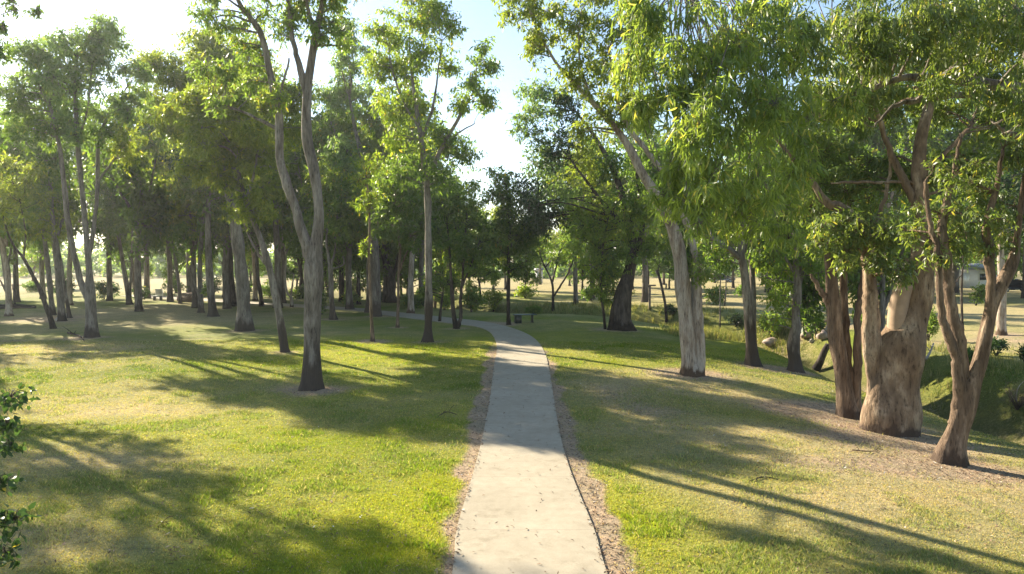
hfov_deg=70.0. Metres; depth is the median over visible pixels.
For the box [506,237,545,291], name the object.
tree
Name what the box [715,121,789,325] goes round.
tree
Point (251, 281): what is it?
bush
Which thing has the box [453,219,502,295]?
tree
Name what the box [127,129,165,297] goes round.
tree
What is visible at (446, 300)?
bush
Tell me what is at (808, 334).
rock
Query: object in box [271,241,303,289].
tree
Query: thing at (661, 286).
sapling
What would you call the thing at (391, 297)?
gum tree
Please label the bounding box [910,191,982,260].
tree
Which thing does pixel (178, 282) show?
gum tree
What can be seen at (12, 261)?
sapling
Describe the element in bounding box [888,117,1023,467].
gum tree
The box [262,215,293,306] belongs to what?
gum tree
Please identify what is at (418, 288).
bush
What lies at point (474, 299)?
bush
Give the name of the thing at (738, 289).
bush
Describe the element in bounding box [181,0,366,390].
gum tree
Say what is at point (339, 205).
gum tree
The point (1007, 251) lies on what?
tree
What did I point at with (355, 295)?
bush
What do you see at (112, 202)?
gum tree
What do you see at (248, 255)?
tree
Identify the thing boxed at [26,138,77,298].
tree
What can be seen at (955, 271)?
tree
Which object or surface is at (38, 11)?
gum tree
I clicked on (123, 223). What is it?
gum tree
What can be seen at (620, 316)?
gum tree
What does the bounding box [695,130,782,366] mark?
gum tree
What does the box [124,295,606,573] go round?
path
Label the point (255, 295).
tree
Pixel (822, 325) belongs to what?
bush
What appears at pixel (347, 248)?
tree
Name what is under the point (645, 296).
tree
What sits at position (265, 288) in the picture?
bush
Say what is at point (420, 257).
tree
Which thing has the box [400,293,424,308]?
bush
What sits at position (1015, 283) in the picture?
parked car
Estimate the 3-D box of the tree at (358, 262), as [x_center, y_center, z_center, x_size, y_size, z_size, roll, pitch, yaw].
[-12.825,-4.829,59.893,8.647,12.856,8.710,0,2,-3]
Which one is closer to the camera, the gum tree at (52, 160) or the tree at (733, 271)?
the gum tree at (52, 160)
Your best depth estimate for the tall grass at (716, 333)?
41.48 m
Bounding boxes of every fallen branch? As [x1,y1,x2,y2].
[62,326,83,340]
[925,343,933,358]
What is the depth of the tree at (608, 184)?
67.74 m
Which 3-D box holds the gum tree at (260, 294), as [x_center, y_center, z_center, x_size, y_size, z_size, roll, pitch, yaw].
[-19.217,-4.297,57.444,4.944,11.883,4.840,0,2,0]
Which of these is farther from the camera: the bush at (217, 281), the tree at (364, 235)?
the bush at (217, 281)
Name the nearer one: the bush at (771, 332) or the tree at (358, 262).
the bush at (771, 332)
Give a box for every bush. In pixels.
[21,280,46,291]
[46,273,75,295]
[94,280,121,299]
[131,285,154,301]
[161,278,187,295]
[203,275,221,296]
[234,279,252,291]
[250,279,270,296]
[286,283,303,298]
[321,284,328,313]
[340,291,363,304]
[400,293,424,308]
[416,281,424,304]
[435,293,450,309]
[462,284,486,311]
[482,287,505,311]
[512,281,538,297]
[524,304,542,313]
[578,286,599,301]
[667,303,677,314]
[702,284,730,304]
[725,312,743,326]
[732,284,741,295]
[759,311,788,337]
[804,311,826,337]
[927,305,939,340]
[967,347,974,364]
[969,282,985,305]
[990,335,1010,355]
[999,380,1023,409]
[1014,342,1023,360]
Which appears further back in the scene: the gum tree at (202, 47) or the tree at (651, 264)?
the tree at (651, 264)
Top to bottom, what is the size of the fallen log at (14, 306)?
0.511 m
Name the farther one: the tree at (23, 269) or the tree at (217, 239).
the tree at (23, 269)
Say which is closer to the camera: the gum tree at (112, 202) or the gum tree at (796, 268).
the gum tree at (796, 268)
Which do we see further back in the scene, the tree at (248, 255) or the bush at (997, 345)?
the tree at (248, 255)
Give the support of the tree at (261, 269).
on the ground at (156, 319)
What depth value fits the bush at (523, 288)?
69.40 m
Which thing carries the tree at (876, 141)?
on the ground at (156, 319)
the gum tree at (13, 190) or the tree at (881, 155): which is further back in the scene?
the tree at (881, 155)
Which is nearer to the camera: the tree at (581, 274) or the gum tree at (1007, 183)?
the gum tree at (1007, 183)
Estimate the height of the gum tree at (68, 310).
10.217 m
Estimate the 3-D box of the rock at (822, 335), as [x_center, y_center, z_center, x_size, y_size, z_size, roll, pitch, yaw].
[17.641,2.723,41.470,0.743,0.620,0.507,1,2,30]
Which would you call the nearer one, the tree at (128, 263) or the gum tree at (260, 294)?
the gum tree at (260, 294)
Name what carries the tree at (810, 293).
on the ground at (156, 319)
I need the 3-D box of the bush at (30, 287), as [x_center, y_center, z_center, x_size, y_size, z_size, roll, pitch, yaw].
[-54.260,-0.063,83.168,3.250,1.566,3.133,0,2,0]
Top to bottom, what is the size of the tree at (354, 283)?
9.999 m
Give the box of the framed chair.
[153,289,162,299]
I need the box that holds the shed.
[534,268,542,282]
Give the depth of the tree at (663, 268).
91.74 m
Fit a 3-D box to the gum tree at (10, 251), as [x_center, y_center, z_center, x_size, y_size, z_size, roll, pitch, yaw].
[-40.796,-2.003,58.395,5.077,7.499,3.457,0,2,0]
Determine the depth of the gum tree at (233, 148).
27.55 m
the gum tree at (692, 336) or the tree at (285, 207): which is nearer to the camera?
the gum tree at (692, 336)
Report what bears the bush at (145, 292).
on the ground at (156, 319)
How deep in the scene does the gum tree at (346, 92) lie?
46.99 m
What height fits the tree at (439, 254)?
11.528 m
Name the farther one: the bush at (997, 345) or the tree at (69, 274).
the tree at (69, 274)
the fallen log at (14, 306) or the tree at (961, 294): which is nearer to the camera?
the tree at (961, 294)
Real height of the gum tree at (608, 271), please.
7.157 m
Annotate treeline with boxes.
[0,240,1022,278]
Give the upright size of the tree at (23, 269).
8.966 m
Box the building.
[959,263,996,287]
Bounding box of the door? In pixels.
[963,273,968,287]
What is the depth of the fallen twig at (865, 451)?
14.33 m
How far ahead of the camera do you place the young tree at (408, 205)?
38.57 m
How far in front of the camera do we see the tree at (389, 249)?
61.90 m
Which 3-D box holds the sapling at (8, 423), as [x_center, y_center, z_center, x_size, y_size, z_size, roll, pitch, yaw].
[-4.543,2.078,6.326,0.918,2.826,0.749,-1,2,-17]
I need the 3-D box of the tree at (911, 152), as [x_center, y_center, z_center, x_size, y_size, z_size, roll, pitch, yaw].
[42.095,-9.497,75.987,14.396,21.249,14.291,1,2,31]
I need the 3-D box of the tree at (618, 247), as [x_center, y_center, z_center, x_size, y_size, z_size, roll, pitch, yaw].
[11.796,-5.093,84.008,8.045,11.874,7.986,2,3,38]
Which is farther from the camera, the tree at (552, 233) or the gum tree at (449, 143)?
the tree at (552, 233)
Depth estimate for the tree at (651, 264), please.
95.75 m
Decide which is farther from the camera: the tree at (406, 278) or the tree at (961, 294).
the tree at (406, 278)
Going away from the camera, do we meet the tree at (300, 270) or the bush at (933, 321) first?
the bush at (933, 321)
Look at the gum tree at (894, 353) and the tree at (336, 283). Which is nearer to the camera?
the gum tree at (894, 353)
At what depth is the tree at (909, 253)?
83.06 m
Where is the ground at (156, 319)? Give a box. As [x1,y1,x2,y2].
[0,263,1023,573]
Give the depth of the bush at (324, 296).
44.28 m
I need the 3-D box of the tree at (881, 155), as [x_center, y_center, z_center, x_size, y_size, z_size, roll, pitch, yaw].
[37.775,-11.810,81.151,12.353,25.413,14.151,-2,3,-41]
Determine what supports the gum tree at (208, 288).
on the ground at (156, 319)
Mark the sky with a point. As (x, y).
(150, 22)
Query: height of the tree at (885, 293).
11.397 m
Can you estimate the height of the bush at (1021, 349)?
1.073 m
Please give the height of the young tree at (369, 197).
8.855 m
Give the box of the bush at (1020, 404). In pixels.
[999,380,1023,409]
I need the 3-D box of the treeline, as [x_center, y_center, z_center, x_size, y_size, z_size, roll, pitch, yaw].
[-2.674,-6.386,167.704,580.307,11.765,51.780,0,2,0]
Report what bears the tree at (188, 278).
on the ground at (156, 319)
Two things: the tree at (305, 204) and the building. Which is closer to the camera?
the tree at (305, 204)
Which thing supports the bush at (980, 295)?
on the ground at (156, 319)
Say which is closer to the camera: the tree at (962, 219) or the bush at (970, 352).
the bush at (970, 352)
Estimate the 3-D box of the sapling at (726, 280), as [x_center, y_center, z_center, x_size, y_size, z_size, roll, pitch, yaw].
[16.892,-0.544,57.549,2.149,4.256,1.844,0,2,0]
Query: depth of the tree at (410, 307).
49.52 m
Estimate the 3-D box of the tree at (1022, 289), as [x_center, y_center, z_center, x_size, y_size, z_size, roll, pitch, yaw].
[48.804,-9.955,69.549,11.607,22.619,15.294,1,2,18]
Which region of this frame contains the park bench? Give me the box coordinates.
[513,314,536,322]
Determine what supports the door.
in the building
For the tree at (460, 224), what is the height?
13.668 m
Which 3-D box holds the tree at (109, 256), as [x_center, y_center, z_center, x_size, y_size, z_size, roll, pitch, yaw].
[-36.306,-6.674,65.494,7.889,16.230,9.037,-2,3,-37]
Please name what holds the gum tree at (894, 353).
on the ground at (156, 319)
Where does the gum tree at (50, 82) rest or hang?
on the ground at (156, 319)
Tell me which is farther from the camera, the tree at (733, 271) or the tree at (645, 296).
the tree at (733, 271)
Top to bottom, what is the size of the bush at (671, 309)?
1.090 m
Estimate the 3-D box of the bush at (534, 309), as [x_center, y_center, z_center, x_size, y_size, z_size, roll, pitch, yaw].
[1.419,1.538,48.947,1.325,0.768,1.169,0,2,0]
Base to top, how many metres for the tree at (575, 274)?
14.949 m
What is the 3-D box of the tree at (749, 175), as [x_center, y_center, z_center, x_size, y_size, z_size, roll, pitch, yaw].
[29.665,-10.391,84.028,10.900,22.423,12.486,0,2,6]
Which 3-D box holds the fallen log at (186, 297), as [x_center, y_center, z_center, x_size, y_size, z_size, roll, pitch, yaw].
[-28.111,1.010,63.822,2.972,1.082,1.134,2,3,43]
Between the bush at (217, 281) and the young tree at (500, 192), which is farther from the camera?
the bush at (217, 281)
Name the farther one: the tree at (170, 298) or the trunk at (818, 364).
the tree at (170, 298)
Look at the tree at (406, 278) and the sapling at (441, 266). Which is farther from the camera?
the tree at (406, 278)
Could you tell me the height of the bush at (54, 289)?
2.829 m
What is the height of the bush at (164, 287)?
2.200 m
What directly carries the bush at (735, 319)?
on the ground at (156, 319)
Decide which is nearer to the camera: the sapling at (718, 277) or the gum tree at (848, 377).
the gum tree at (848, 377)
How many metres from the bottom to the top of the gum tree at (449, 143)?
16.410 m
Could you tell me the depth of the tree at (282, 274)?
61.83 m
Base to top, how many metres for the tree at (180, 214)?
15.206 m
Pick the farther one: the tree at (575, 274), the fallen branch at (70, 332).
the tree at (575, 274)
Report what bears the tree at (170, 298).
on the ground at (156, 319)
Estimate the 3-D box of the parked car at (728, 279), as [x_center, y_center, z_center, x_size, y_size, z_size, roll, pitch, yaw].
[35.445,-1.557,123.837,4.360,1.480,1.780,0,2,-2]
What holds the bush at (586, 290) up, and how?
on the ground at (156, 319)
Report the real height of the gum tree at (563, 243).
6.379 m
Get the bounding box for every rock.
[762,337,778,346]
[800,331,810,337]
[816,330,827,339]
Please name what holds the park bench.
on the ground at (156, 319)
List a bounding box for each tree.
[0,0,44,156]
[0,8,157,337]
[0,93,100,320]
[0,102,56,316]
[0,152,56,328]
[0,189,90,314]
[0,239,21,303]
[6,159,78,317]
[9,142,40,301]
[18,241,51,282]
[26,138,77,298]
[27,140,110,304]
[65,86,181,311]
[71,139,134,300]
[84,162,162,304]
[99,232,155,288]
[105,210,172,307]
[125,21,290,331]
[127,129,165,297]
[138,128,192,303]
[139,139,204,307]
[144,65,323,352]
[149,241,197,292]
[156,127,259,316]
[160,139,196,301]
[163,144,256,312]
[165,136,268,308]
[180,221,198,292]
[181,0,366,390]
[184,236,251,296]
[196,222,271,305]
[230,179,294,305]
[233,241,273,291]
[250,231,273,300]
[258,70,318,307]
[258,144,296,302]
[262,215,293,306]
[262,239,333,298]
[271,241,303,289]
[275,110,362,314]
[298,131,373,319]
[299,77,364,308]
[300,122,389,301]
[301,13,423,316]
[303,250,345,296]
[311,121,403,312]
[323,230,391,304]
[342,145,393,341]
[345,266,382,292]
[356,0,503,342]
[361,148,424,327]
[364,83,461,313]
[379,206,455,297]
[379,241,401,302]
[382,126,435,301]
[382,131,469,305]
[389,254,418,296]
[421,178,516,328]
[424,211,468,307]
[432,160,487,267]
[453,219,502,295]
[472,202,523,289]
[475,165,554,324]
[488,218,512,289]
[491,0,720,377]
[504,73,656,330]
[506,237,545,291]
[519,136,605,304]
[528,234,588,310]
[535,125,635,298]
[535,211,555,284]
[545,218,571,285]
[556,233,607,294]
[557,193,667,328]
[594,207,637,289]
[601,0,1023,257]
[609,92,664,301]
[639,216,666,286]
[641,124,733,302]
[649,201,673,284]
[652,227,673,288]
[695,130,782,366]
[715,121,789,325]
[716,207,746,287]
[726,172,851,339]
[731,119,783,291]
[745,196,825,373]
[762,126,877,270]
[772,0,1023,436]
[776,104,892,419]
[818,102,905,292]
[820,64,952,284]
[832,144,945,331]
[856,105,974,270]
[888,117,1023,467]
[888,205,910,273]
[896,72,992,292]
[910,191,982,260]
[935,102,1022,274]
[948,79,1023,297]
[956,160,1023,335]
[982,243,1022,289]
[1005,229,1022,278]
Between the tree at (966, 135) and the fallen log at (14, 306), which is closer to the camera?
the fallen log at (14, 306)
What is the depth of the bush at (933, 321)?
36.74 m
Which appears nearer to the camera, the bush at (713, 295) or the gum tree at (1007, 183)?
the gum tree at (1007, 183)
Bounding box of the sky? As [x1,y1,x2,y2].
[0,0,1022,261]
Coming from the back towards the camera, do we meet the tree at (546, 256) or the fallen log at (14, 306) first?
the tree at (546, 256)
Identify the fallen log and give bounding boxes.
[0,304,35,308]
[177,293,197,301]
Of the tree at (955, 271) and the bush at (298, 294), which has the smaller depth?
the bush at (298, 294)
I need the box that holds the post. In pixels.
[648,285,655,309]
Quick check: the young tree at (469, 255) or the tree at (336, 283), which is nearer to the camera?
the young tree at (469, 255)
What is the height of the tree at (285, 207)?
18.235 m
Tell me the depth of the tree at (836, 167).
71.50 m
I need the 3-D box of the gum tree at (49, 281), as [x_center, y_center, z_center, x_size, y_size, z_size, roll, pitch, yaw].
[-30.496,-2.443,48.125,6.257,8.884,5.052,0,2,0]
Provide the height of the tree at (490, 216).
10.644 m
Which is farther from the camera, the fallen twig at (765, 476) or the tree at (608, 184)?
the tree at (608, 184)
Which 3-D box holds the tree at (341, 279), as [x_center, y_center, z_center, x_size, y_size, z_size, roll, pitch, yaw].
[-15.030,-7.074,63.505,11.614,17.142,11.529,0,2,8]
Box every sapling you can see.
[0,382,41,569]
[7,253,17,303]
[417,261,459,320]
[648,256,667,321]
[706,259,733,328]
[718,257,737,304]
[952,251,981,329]
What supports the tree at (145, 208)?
on the ground at (156, 319)
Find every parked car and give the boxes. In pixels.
[709,273,735,281]
[1007,279,1021,291]
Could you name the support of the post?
on the ground at (156, 319)
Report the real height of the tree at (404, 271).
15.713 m
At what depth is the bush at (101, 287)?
67.71 m
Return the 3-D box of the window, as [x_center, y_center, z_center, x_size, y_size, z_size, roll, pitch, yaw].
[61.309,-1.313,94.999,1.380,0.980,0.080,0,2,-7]
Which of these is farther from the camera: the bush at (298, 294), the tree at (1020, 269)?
the tree at (1020, 269)
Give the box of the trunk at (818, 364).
[812,343,828,371]
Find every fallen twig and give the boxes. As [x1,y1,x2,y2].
[749,468,776,481]
[852,445,882,451]
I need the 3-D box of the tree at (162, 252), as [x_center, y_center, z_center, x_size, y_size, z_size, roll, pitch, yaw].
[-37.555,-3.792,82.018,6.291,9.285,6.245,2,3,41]
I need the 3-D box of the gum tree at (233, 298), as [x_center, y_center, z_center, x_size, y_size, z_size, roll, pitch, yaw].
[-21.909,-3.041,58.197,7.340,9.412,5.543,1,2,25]
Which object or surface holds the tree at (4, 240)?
on the ground at (156, 319)
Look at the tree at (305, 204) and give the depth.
48.25 m
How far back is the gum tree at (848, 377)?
18.65 m
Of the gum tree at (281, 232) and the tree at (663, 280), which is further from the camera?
the tree at (663, 280)
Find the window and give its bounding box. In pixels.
[979,273,986,280]
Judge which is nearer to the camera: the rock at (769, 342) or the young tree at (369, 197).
the young tree at (369, 197)
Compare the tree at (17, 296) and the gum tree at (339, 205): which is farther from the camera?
the tree at (17, 296)
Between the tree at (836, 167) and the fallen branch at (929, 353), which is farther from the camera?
the tree at (836, 167)
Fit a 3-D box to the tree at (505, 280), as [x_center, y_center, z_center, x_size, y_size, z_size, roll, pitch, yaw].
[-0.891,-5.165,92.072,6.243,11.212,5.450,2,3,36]
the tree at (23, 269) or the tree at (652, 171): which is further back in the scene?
the tree at (23, 269)
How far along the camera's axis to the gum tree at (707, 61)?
10.79 m
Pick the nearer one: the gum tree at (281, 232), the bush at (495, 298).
the gum tree at (281, 232)
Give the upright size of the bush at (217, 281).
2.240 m
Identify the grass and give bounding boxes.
[495,299,1023,415]
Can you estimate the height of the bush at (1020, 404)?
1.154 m

